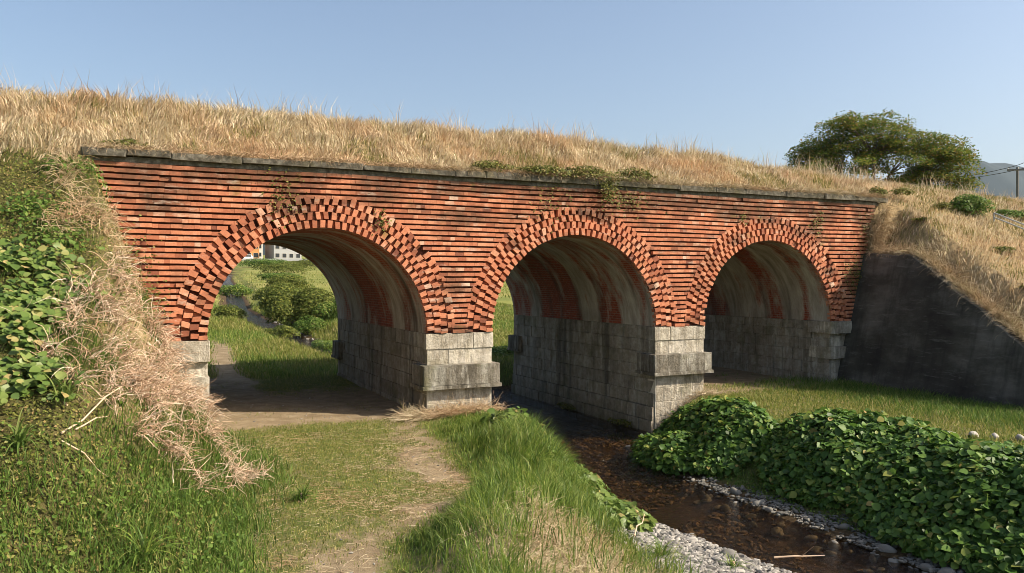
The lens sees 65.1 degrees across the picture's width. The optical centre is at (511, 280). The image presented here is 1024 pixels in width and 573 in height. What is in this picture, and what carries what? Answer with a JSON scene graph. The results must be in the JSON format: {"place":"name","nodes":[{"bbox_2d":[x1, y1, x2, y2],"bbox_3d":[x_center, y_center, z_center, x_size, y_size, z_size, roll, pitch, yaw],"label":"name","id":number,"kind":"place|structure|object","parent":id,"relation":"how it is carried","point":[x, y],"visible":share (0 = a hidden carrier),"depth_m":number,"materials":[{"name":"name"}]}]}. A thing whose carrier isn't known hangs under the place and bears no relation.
{"place":"outdoors","nodes":[
{"label":"outdoors","id":0,"kind":"place"},
{"bbox_2d":[0,148,317,572],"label":"bank grass","id":1,"kind":"structure","parent":0,"point":[231,553],"depth_m":9.03,"materials":[{"name":"plant"}]},
{"bbox_2d":[188,372,480,572],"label":"lawn grass","id":2,"kind":"structure","parent":0,"point":[302,383],"depth_m":12.53,"materials":[{"name":"plant"}]},
{"bbox_2d":[0,104,1023,572],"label":"embankment","id":3,"kind":"structure","parent":0,"point":[898,210],"depth_m":11.68,"materials":[{"name":"plant"}]},
{"bbox_2d":[0,405,58,454],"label":"spiky plant","id":4,"kind":"object","parent":3,"relation":"on","point":[19,437],"visible":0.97,"depth_m":8.22,"materials":[{"name":"green plant"}]},
{"bbox_2d":[0,179,90,235],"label":"ivy patch","id":5,"kind":"object","parent":3,"relation":"on","point":[26,208],"visible":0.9,"depth_m":12.62,"materials":[{"name":"green plant"}]},
{"bbox_2d":[0,212,109,270],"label":"ivy patch","id":6,"kind":"object","parent":3,"relation":"on","point":[61,236],"visible":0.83,"depth_m":11.88,"materials":[{"name":"green plant"}]},
{"bbox_2d":[0,234,116,405],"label":"climbing vine","id":7,"kind":"object","parent":3,"relation":"on","point":[25,315],"visible":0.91,"depth_m":10.18,"materials":[{"name":"green plant"}]},
{"bbox_2d":[27,363,100,405],"bbox_3d":[-5.020,1.186,9.005,0.739,0.492,0.750,0,0,-26],"label":"spiky plant","id":8,"kind":"object","parent":3,"relation":"on","point":[66,390],"visible":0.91,"depth_m":8.99,"materials":[{"name":"green plant"}]},
{"bbox_2d":[23,153,126,245],"bbox_3d":[-7.777,-1.542,14.414,1.740,1.961,1.596,0,0,-26],"label":"ivy patch","id":9,"kind":"object","parent":3,"relation":"on","point":[78,164],"visible":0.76,"depth_m":14.32,"materials":[{"name":"green plant"}]},
{"bbox_2d":[61,440,110,478],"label":"dead stalk","id":10,"kind":"object","parent":3,"relation":"on","point":[62,441],"visible":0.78,"depth_m":8.55,"materials":[{"name":"plant"}]},
{"bbox_2d":[61,386,121,433],"bbox_3d":[-4.805,1.466,9.226,0.040,0.335,1.331,0,0,0],"label":"dead stalk","id":11,"kind":"object","parent":3,"relation":"on","point":[63,431],"visible":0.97,"depth_m":9.13,"materials":[{"name":"plant"}]},
{"bbox_2d":[11,323,173,449],"bbox_3d":[-5.064,1.381,9.677,1.504,1.780,1.513,0,0,35],"label":"dead brush","id":12,"kind":"object","parent":3,"relation":"on","point":[107,385],"visible":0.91,"depth_m":9.70,"materials":[{"name":"plant"}]},
{"bbox_2d":[33,260,197,426],"bbox_3d":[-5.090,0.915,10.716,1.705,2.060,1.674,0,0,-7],"label":"dead brush","id":13,"kind":"object","parent":3,"relation":"on","point":[140,372],"visible":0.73,"depth_m":10.47,"materials":[{"name":"plant"}]},
{"bbox_2d":[0,147,244,572],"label":"ground cover","id":14,"kind":"object","parent":3,"relation":"on","point":[5,170],"visible":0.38,"depth_m":9.17,"materials":[{"name":"green plant"}]},
{"bbox_2d":[107,391,142,407],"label":"spiky plant","id":15,"kind":"object","parent":3,"relation":"on","point":[120,402],"visible":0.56,"depth_m":9.86,"materials":[{"name":"green plant"}]},
{"bbox_2d":[80,243,176,339],"bbox_3d":[-5.701,0.199,12.116,1.151,1.704,1.821,0,0,-10],"label":"dead brush","id":16,"kind":"object","parent":3,"relation":"on","point":[134,279],"visible":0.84,"depth_m":12.14,"materials":[{"name":"plant"}]},
{"bbox_2d":[98,500,198,572],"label":"spiky plant","id":17,"kind":"object","parent":3,"relation":"on","point":[147,548],"visible":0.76,"depth_m":7.84,"materials":[{"name":"green plant"}]},
{"bbox_2d":[102,326,220,450],"bbox_3d":[-4.713,1.391,10.914,1.313,1.750,1.945,0,0,28],"label":"dead brush","id":18,"kind":"object","parent":3,"relation":"on","point":[148,383],"visible":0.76,"depth_m":10.70,"materials":[{"name":"plant"}]},
{"bbox_2d":[115,304,234,438],"bbox_3d":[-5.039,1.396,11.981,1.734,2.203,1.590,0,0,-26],"label":"dead brush","id":19,"kind":"object","parent":3,"relation":"on","point":[168,351],"visible":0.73,"depth_m":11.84,"materials":[{"name":"plant"}]},
{"bbox_2d":[134,396,246,497],"bbox_3d":[-3.955,2.200,10.155,1.466,1.490,1.556,0,0,-36],"label":"dead brush","id":20,"kind":"object","parent":3,"relation":"on","point":[175,447],"visible":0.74,"depth_m":10.05,"materials":[{"name":"plant"}]},
{"bbox_2d":[158,358,274,489],"bbox_3d":[-4.247,2.198,11.574,1.721,2.190,1.331,0,0,-26],"label":"dead brush","id":21,"kind":"object","parent":3,"relation":"on","point":[243,478],"visible":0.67,"depth_m":11.42,"materials":[{"name":"plant"}]},
{"bbox_2d":[0,67,1023,330],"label":"dry grass","id":22,"kind":"structure","parent":3,"relation":"on","point":[24,103],"depth_m":19.81,"materials":[{"name":"plant"}]},
{"bbox_2d":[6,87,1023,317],"bbox_3d":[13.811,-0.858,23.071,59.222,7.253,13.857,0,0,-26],"label":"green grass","id":23,"kind":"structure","parent":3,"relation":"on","point":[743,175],"depth_m":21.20,"materials":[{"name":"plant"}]},
{"bbox_2d":[30,132,1023,572],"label":"straw","id":24,"kind":"object","parent":3,"relation":"on","point":[416,414],"visible":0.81,"depth_m":14.60,"materials":[{"name":"beige plant"}]},
{"bbox_2d":[889,187,914,196],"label":"weed","id":25,"kind":"object","parent":3,"relation":"on","point":[903,191],"visible":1,"depth_m":24.91,"materials":[{"name":"green plant"}]},
{"bbox_2d":[929,202,952,208],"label":"weed","id":26,"kind":"object","parent":3,"relation":"on","point":[945,204],"visible":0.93,"depth_m":25.15,"materials":[{"name":"green plant"}]},
{"bbox_2d":[949,194,995,215],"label":"slope bush","id":27,"kind":"object","parent":3,"relation":"on","point":[973,203],"visible":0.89,"depth_m":25.30,"materials":[{"name":"green plant"}]},
{"bbox_2d":[989,246,1015,253],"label":"weed","id":28,"kind":"object","parent":3,"relation":"on","point":[1003,249],"visible":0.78,"depth_m":22.08,"materials":[{"name":"green plant"}]},
{"bbox_2d":[993,212,1023,229],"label":"pipe handrail","id":29,"kind":"object","parent":3,"relation":"on","point":[994,217],"visible":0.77,"depth_m":25.13,"materials":[{"name":"metal"}]},
{"bbox_2d":[996,209,1023,218],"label":"slope bush","id":30,"kind":"object","parent":3,"relation":"on","point":[1017,213],"visible":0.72,"depth_m":26.07,"materials":[{"name":"green plant"}]},
{"bbox_2d":[0,0,1023,180],"label":"sky","id":31,"kind":"structure","parent":0,"point":[746,77],"materials":[{"name":"blue"}]},
{"bbox_2d":[222,275,921,572],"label":"stream","id":32,"kind":"structure","parent":0,"point":[517,403],"depth_m":14.43,"materials":[{"name":"liquid"}]},
{"bbox_2d":[556,402,575,410],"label":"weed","id":33,"kind":"object","parent":32,"relation":"on","point":[560,404],"visible":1,"depth_m":24.25,"materials":[{"name":"green plant"}]},
{"bbox_2d":[607,417,631,427],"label":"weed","id":34,"kind":"object","parent":32,"relation":"on","point":[621,422],"visible":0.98,"depth_m":21.50,"materials":[{"name":"green plant"}]},
{"bbox_2d":[730,487,741,494],"bbox_3d":[4.063,3.843,14.584,0.157,0.142,0.273,-12,13,-21],"label":"stone","id":35,"kind":"object","parent":32,"relation":"on","point":[733,490],"visible":0.98,"depth_m":14.52,"materials":[{"name":"stone"}]},
{"bbox_2d":[752,499,765,505],"bbox_3d":[4.272,3.858,13.876,0.269,0.129,0.159,-13,6,-26],"label":"stone","id":36,"kind":"object","parent":32,"relation":"on","point":[757,502],"visible":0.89,"depth_m":13.84,"materials":[{"name":"stone"}]},
{"bbox_2d":[774,546,824,558],"bbox_3d":[4.038,3.800,11.237,0.718,0.193,0.084,0,0,0],"label":"driftwood stick","id":37,"kind":"object","parent":32,"relation":"on","point":[803,555],"visible":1,"depth_m":11.25,"materials":[{"name":"wood"}]},
{"bbox_2d":[877,544,896,552],"bbox_3d":[5.372,3.844,11.481,0.164,0.152,0.295,-4,-2,-33],"label":"stone","id":38,"kind":"object","parent":32,"relation":"on","point":[886,548],"visible":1,"depth_m":11.43,"materials":[{"name":"stone"}]},
{"bbox_2d":[193,255,1023,572],"bbox_3d":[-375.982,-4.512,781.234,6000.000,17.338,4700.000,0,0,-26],"label":"ground","id":39,"kind":"structure","parent":0,"point":[253,403],"depth_m":14.29,"materials":[{"name":"soil"}]},
{"bbox_2d":[212,304,248,318],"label":"streamside bush","id":40,"kind":"object","parent":39,"relation":"on","point":[229,310],"visible":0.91,"depth_m":45.65,"materials":[{"name":"green plant"}]},
{"bbox_2d":[218,284,253,297],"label":"meadow scrub","id":41,"kind":"object","parent":39,"relation":"on","point":[230,290],"visible":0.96,"depth_m":76.39,"materials":[{"name":"green plant"}]},
{"bbox_2d":[248,246,258,258],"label":"house","id":42,"kind":"structure","parent":39,"relation":"on","point":[254,253],"depth_m":254.78,"materials":[{"name":"orange paint"}]},
{"bbox_2d":[259,244,262,258],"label":"house","id":43,"kind":"structure","parent":39,"relation":"on","point":[261,251],"depth_m":274.87,"materials":[{"name":"white paint"}]},
{"bbox_2d":[238,258,288,266],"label":"meadow scrub","id":44,"kind":"object","parent":39,"relation":"on","point":[249,263],"visible":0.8,"depth_m":159.64,"materials":[{"name":"green plant"}]},
{"bbox_2d":[252,286,288,299],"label":"streamside bush","id":45,"kind":"object","parent":39,"relation":"on","point":[258,292],"visible":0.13,"depth_m":61.08,"materials":[{"name":"green plant"}]},
{"bbox_2d":[242,258,306,260],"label":"wall","id":46,"kind":"structure","parent":39,"relation":"on","point":[279,259],"depth_m":244.27,"materials":[{"name":"grey paint"}]},
{"bbox_2d":[256,272,300,279],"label":"meadow bush","id":47,"kind":"object","parent":39,"relation":"on","point":[266,275],"visible":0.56,"depth_m":101.39,"materials":[{"name":"green plant"}]},
{"bbox_2d":[263,324,300,338],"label":"streamside bush","id":48,"kind":"object","parent":39,"relation":"on","point":[283,330],"visible":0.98,"depth_m":38.14,"materials":[{"name":"green plant"}]},
{"bbox_2d":[263,244,301,258],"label":"house","id":49,"kind":"structure","parent":39,"relation":"on","point":[275,251],"depth_m":256.76,"materials":[{"name":"grey paint"}]},
{"bbox_2d":[252,261,316,273],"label":"meadow scrub","id":50,"kind":"object","parent":39,"relation":"on","point":[284,266],"visible":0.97,"depth_m":122.77,"materials":[{"name":"green plant"}]},
{"bbox_2d":[265,274,314,289],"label":"meadow scrub","id":51,"kind":"object","parent":39,"relation":"on","point":[298,282],"visible":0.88,"depth_m":72.50,"materials":[{"name":"green plant"}]},
{"bbox_2d":[257,283,334,325],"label":"streamside bush","id":52,"kind":"object","parent":39,"relation":"on","point":[287,302],"visible":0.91,"depth_m":45.03,"materials":[{"name":"green plant"}]},
{"bbox_2d":[283,478,320,503],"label":"grass tuft","id":53,"kind":"object","parent":39,"relation":"on","point":[302,495],"visible":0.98,"depth_m":10.92,"materials":[{"name":"plant"}]},
{"bbox_2d":[287,258,316,267],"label":"meadow scrub","id":54,"kind":"object","parent":39,"relation":"on","point":[307,262],"visible":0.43,"depth_m":164.86,"materials":[{"name":"green plant"}]},
{"bbox_2d":[293,315,328,333],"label":"streamside bush","id":55,"kind":"object","parent":39,"relation":"on","point":[311,322],"visible":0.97,"depth_m":42.47,"materials":[{"name":"green plant"}]},
{"bbox_2d":[311,339,331,353],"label":"streamside bush","id":56,"kind":"object","parent":39,"relation":"on","point":[321,344],"visible":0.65,"depth_m":32.88,"materials":[{"name":"green plant"}]},
{"bbox_2d":[311,299,337,320],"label":"streamside bush","id":57,"kind":"object","parent":39,"relation":"on","point":[328,307],"visible":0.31,"depth_m":44.32,"materials":[{"name":"green plant"}]},
{"bbox_2d":[211,386,451,572],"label":"path pebbles","id":58,"kind":"object","parent":39,"relation":"on","point":[332,422],"visible":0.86,"depth_m":18.12,"materials":[{"name":"stone"}]},
{"bbox_2d":[207,271,513,385],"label":"meadow grass","id":59,"kind":"structure","parent":39,"relation":"on","point":[280,344],"depth_m":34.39,"materials":[{"name":"plant"}]},
{"bbox_2d":[81,146,887,437],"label":"brick arch bridge","id":60,"kind":"structure","parent":39,"relation":"on","point":[649,317],"depth_m":20.52,"materials":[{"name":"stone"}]},
{"bbox_2d":[99,137,149,149],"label":"weed","id":61,"kind":"object","parent":60,"relation":"on","point":[125,140],"visible":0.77,"depth_m":15.33,"materials":[{"name":"green plant"}]},
{"bbox_2d":[120,207,161,278],"bbox_3d":[-7.543,-0.279,15.106,1.753,2.254,0.182,0,0,-26],"label":"wall creeper","id":62,"kind":"object","parent":60,"relation":"attached to","point":[139,248],"depth_m":15.31,"materials":[{"name":"green plant"}]},
{"bbox_2d":[135,256,170,319],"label":"wall creeper","id":63,"kind":"object","parent":60,"relation":"attached to","point":[154,288],"depth_m":15.43,"materials":[{"name":"green plant"}]},
{"bbox_2d":[255,156,306,228],"bbox_3d":[-4.740,-1.804,16.454,1.053,1.487,0.136,0,0,-26],"label":"wall creeper","id":64,"kind":"object","parent":60,"relation":"attached to","point":[280,198],"depth_m":16.45,"materials":[{"name":"green plant"}]},
{"bbox_2d":[371,208,391,235],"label":"wall creeper","id":65,"kind":"object","parent":60,"relation":"attached to","point":[381,220],"depth_m":17.39,"materials":[{"name":"green plant"}]},
{"bbox_2d":[469,160,518,171],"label":"creeper","id":66,"kind":"object","parent":60,"relation":"on","point":[487,164],"visible":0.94,"depth_m":18.51,"materials":[{"name":"green plant"}]},
{"bbox_2d":[517,165,577,176],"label":"creeper","id":67,"kind":"object","parent":60,"relation":"on","point":[540,168],"visible":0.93,"depth_m":18.99,"materials":[{"name":"green plant"}]},
{"bbox_2d":[524,160,571,245],"bbox_3d":[0.964,-1.885,19.198,1.540,2.094,0.152,0,0,-26],"label":"wall creeper","id":68,"kind":"object","parent":60,"relation":"attached to","point":[549,202],"depth_m":19.18,"materials":[{"name":"green plant"}]},
{"bbox_2d":[557,165,621,180],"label":"creeper","id":69,"kind":"object","parent":60,"relation":"on","point":[585,170],"visible":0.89,"depth_m":19.50,"materials":[{"name":"green plant"}]},
{"bbox_2d":[595,178,621,202],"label":"hanging creeper","id":70,"kind":"object","parent":60,"relation":"hanging from","point":[609,189],"visible":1,"depth_m":19.77,"materials":[{"name":"green plant"}]},
{"bbox_2d":[581,188,666,218],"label":"wall creeper","id":71,"kind":"object","parent":60,"relation":"attached to","point":[622,200],"depth_m":20.11,"materials":[{"name":"green plant"}]},
{"bbox_2d":[608,167,656,182],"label":"creeper","id":72,"kind":"object","parent":60,"relation":"on","point":[633,173],"visible":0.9,"depth_m":20.23,"materials":[{"name":"green plant"}]},
{"bbox_2d":[808,208,824,237],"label":"wall creeper","id":73,"kind":"object","parent":60,"relation":"attached to","point":[817,223],"depth_m":22.97,"materials":[{"name":"green plant"}]},
{"bbox_2d":[844,250,863,298],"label":"wall creeper","id":74,"kind":"object","parent":60,"relation":"attached to","point":[854,272],"depth_m":23.58,"materials":[{"name":"green plant"}]},
{"bbox_2d":[854,212,878,254],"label":"wall creeper","id":75,"kind":"object","parent":60,"relation":"attached to","point":[866,234],"depth_m":23.81,"materials":[{"name":"green plant"}]},
{"bbox_2d":[869,186,888,196],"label":"weed","id":76,"kind":"object","parent":60,"relation":"on","point":[879,190],"visible":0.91,"depth_m":24.06,"materials":[{"name":"green plant"}]},
{"bbox_2d":[458,468,524,496],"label":"grass tuft","id":77,"kind":"object","parent":39,"relation":"on","point":[490,480],"visible":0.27,"depth_m":10.48,"materials":[{"name":"plant"}]},
{"bbox_2d":[492,345,513,357],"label":"bush","id":78,"kind":"object","parent":39,"relation":"on","point":[502,350],"visible":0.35,"depth_m":31.49,"materials":[{"name":"green plant"}]},
{"bbox_2d":[480,406,544,431],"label":"leafy weed","id":79,"kind":"object","parent":39,"relation":"on","point":[492,411],"visible":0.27,"depth_m":15.55,"materials":[{"name":"green plant"}]},
{"bbox_2d":[506,439,568,473],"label":"grass tuft","id":80,"kind":"object","parent":39,"relation":"on","point":[534,458],"visible":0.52,"depth_m":12.79,"materials":[{"name":"plant"}]},
{"bbox_2d":[378,406,712,572],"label":"tall grass","id":81,"kind":"structure","parent":39,"relation":"on","point":[508,437],"depth_m":10.00,"materials":[{"name":"plant"}]},
{"bbox_2d":[558,446,581,473],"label":"grass tuft","id":82,"kind":"object","parent":39,"relation":"on","point":[569,461],"visible":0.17,"depth_m":13.74,"materials":[{"name":"plant"}]},
{"bbox_2d":[563,449,609,492],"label":"creeping vine","id":83,"kind":"object","parent":39,"relation":"on","point":[599,480],"visible":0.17,"depth_m":15.06,"materials":[{"name":"green plant"}]},
{"bbox_2d":[544,443,657,531],"bbox_3d":[1.328,3.381,13.400,1.430,1.127,3.165,0,0,-26],"label":"creeping vine","id":84,"kind":"object","parent":39,"relation":"on","point":[629,511],"visible":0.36,"depth_m":12.64,"materials":[{"name":"green plant"}]},
{"bbox_2d":[266,323,956,572],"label":"shaded gravel","id":85,"kind":"structure","parent":39,"relation":"on","point":[778,504],"depth_m":12.89,"materials":[{"name":"gravel"}]},
{"bbox_2d":[629,395,778,477],"bbox_3d":[4.020,3.259,17.138,2.693,1.648,3.722,0,0,-26],"label":"leafy bush","id":86,"kind":"object","parent":39,"relation":"on","point":[687,438],"visible":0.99,"depth_m":16.37,"materials":[{"name":"green plant"}]},
{"bbox_2d":[554,428,886,572],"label":"stream bed stones","id":87,"kind":"object","parent":39,"relation":"on","point":[740,526],"visible":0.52,"depth_m":15.10,"materials":[{"name":"stone"}]},
{"bbox_2d":[721,504,730,512],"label":"stone","id":88,"kind":"object","parent":39,"relation":"on","point":[723,506],"visible":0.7,"depth_m":14.07,"materials":[{"name":"stone"}]},
{"bbox_2d":[718,552,754,570],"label":"grass tuft","id":89,"kind":"object","parent":39,"relation":"on","point":[732,563],"visible":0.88,"depth_m":10.55,"materials":[{"name":"plant"}]},
{"bbox_2d":[771,527,782,535],"bbox_3d":[4.263,4.041,12.893,0.193,0.149,0.222,3,13,20],"label":"stone","id":90,"kind":"object","parent":39,"relation":"on","point":[777,531],"visible":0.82,"depth_m":12.84,"materials":[{"name":"stone"}]},
{"bbox_2d":[804,535,817,541],"bbox_3d":[4.617,3.987,12.388,0.206,0.098,0.147,-12,0,12],"label":"stone","id":91,"kind":"object","parent":39,"relation":"on","point":[807,537],"visible":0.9,"depth_m":12.34,"materials":[{"name":"stone"}]},
{"bbox_2d":[602,378,1023,486],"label":"terrace grass","id":92,"kind":"structure","parent":39,"relation":"on","point":[893,413],"depth_m":18.79,"materials":[{"name":"plant"}]},
{"bbox_2d":[608,371,1023,443],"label":"shaded grass","id":93,"kind":"structure","parent":39,"relation":"on","point":[965,407],"depth_m":19.54,"materials":[{"name":"plant"}]},
{"bbox_2d":[810,546,822,552],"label":"stone","id":94,"kind":"object","parent":39,"relation":"on","point":[815,548],"visible":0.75,"depth_m":12.05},
{"bbox_2d":[828,540,840,549],"bbox_3d":[4.814,3.957,11.992,0.139,0.152,0.252,0,0,3],"label":"stone","id":95,"kind":"object","parent":39,"relation":"on","point":[833,544],"visible":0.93,"depth_m":11.93,"materials":[{"name":"stone"}]},
{"bbox_2d":[838,523,850,528],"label":"stone","id":96,"kind":"object","parent":39,"relation":"on","point":[843,526],"visible":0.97,"depth_m":12.38,"materials":[{"name":"stone"}]},
{"bbox_2d":[687,399,1009,567],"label":"bank weeds","id":97,"kind":"object","parent":39,"relation":"on","point":[750,483],"visible":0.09,"depth_m":14.41,"materials":[{"name":"green plant"}]},
{"bbox_2d":[753,406,960,510],"bbox_3d":[6.154,3.076,14.300,3.158,1.522,4.061,0,0,-26],"label":"leafy bush","id":98,"kind":"object","parent":39,"relation":"on","point":[801,444],"visible":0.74,"depth_m":13.95,"materials":[{"name":"green plant"}]},
{"bbox_2d":[782,108,987,191],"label":"tree","id":99,"kind":"object","parent":39,"relation":"on","point":[917,148],"visible":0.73,"depth_m":45.21,"materials":[{"name":"green plant"}]},
{"bbox_2d":[888,558,900,567],"bbox_3d":[5.327,3.928,11.165,0.174,0.112,0.257,0,0,20],"label":"stone","id":100,"kind":"object","parent":39,"relation":"on","point":[891,561],"visible":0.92,"depth_m":11.10,"materials":[{"name":"stone"}]},
{"bbox_2d":[920,563,931,571],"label":"stone","id":101,"kind":"object","parent":39,"relation":"on","point":[925,566],"visible":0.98,"depth_m":10.77,"materials":[{"name":"stone"}]},
{"bbox_2d":[837,253,1023,408],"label":"retaining wall","id":102,"kind":"structure","parent":39,"relation":"on","point":[912,327],"depth_m":21.27,"materials":[{"name":"concrete"}]},
{"bbox_2d":[843,428,1023,572],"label":"leafy bush","id":103,"kind":"object","parent":39,"relation":"on","point":[906,512],"visible":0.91,"depth_m":11.44,"materials":[{"name":"green plant"}]},
{"bbox_2d":[937,567,955,572],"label":"stone","id":104,"kind":"object","parent":39,"relation":"on","point":[946,570],"visible":1,"depth_m":10.54,"materials":[{"name":"stone"}]},
{"bbox_2d":[1007,167,1023,197],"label":"utility pole","id":105,"kind":"object","parent":39,"relation":"on","point":[1017,169],"visible":0.18,"depth_m":74.78,"materials":[{"name":"concrete"}]},
{"bbox_2d":[263,155,1023,254],"bbox_3d":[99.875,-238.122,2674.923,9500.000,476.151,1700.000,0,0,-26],"label":"hills","id":106,"kind":"structure","parent":0,"point":[999,184],"depth_m":2817.51,"materials":[{"name":"plant"}]},
{"bbox_2d":[598,489,795,572],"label":"gravel","id":107,"kind":"structure","parent":0,"point":[700,547],"depth_m":10.99,"materials":[{"name":"gravel"}]},
{"bbox_2d":[644,533,683,558],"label":"grass tuft","id":108,"kind":"object","parent":107,"relation":"on","point":[659,548],"visible":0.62,"depth_m":10.74,"materials":[{"name":"plant"}]},
{"bbox_2d":[720,548,738,556],"bbox_3d":[3.033,3.829,11.129,0.216,0.164,0.326,-10,7,-20],"label":"boulder","id":109,"kind":"object","parent":107,"relation":"on","point":[729,551],"visible":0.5,"depth_m":11.11,"materials":[{"name":"grey stone"}]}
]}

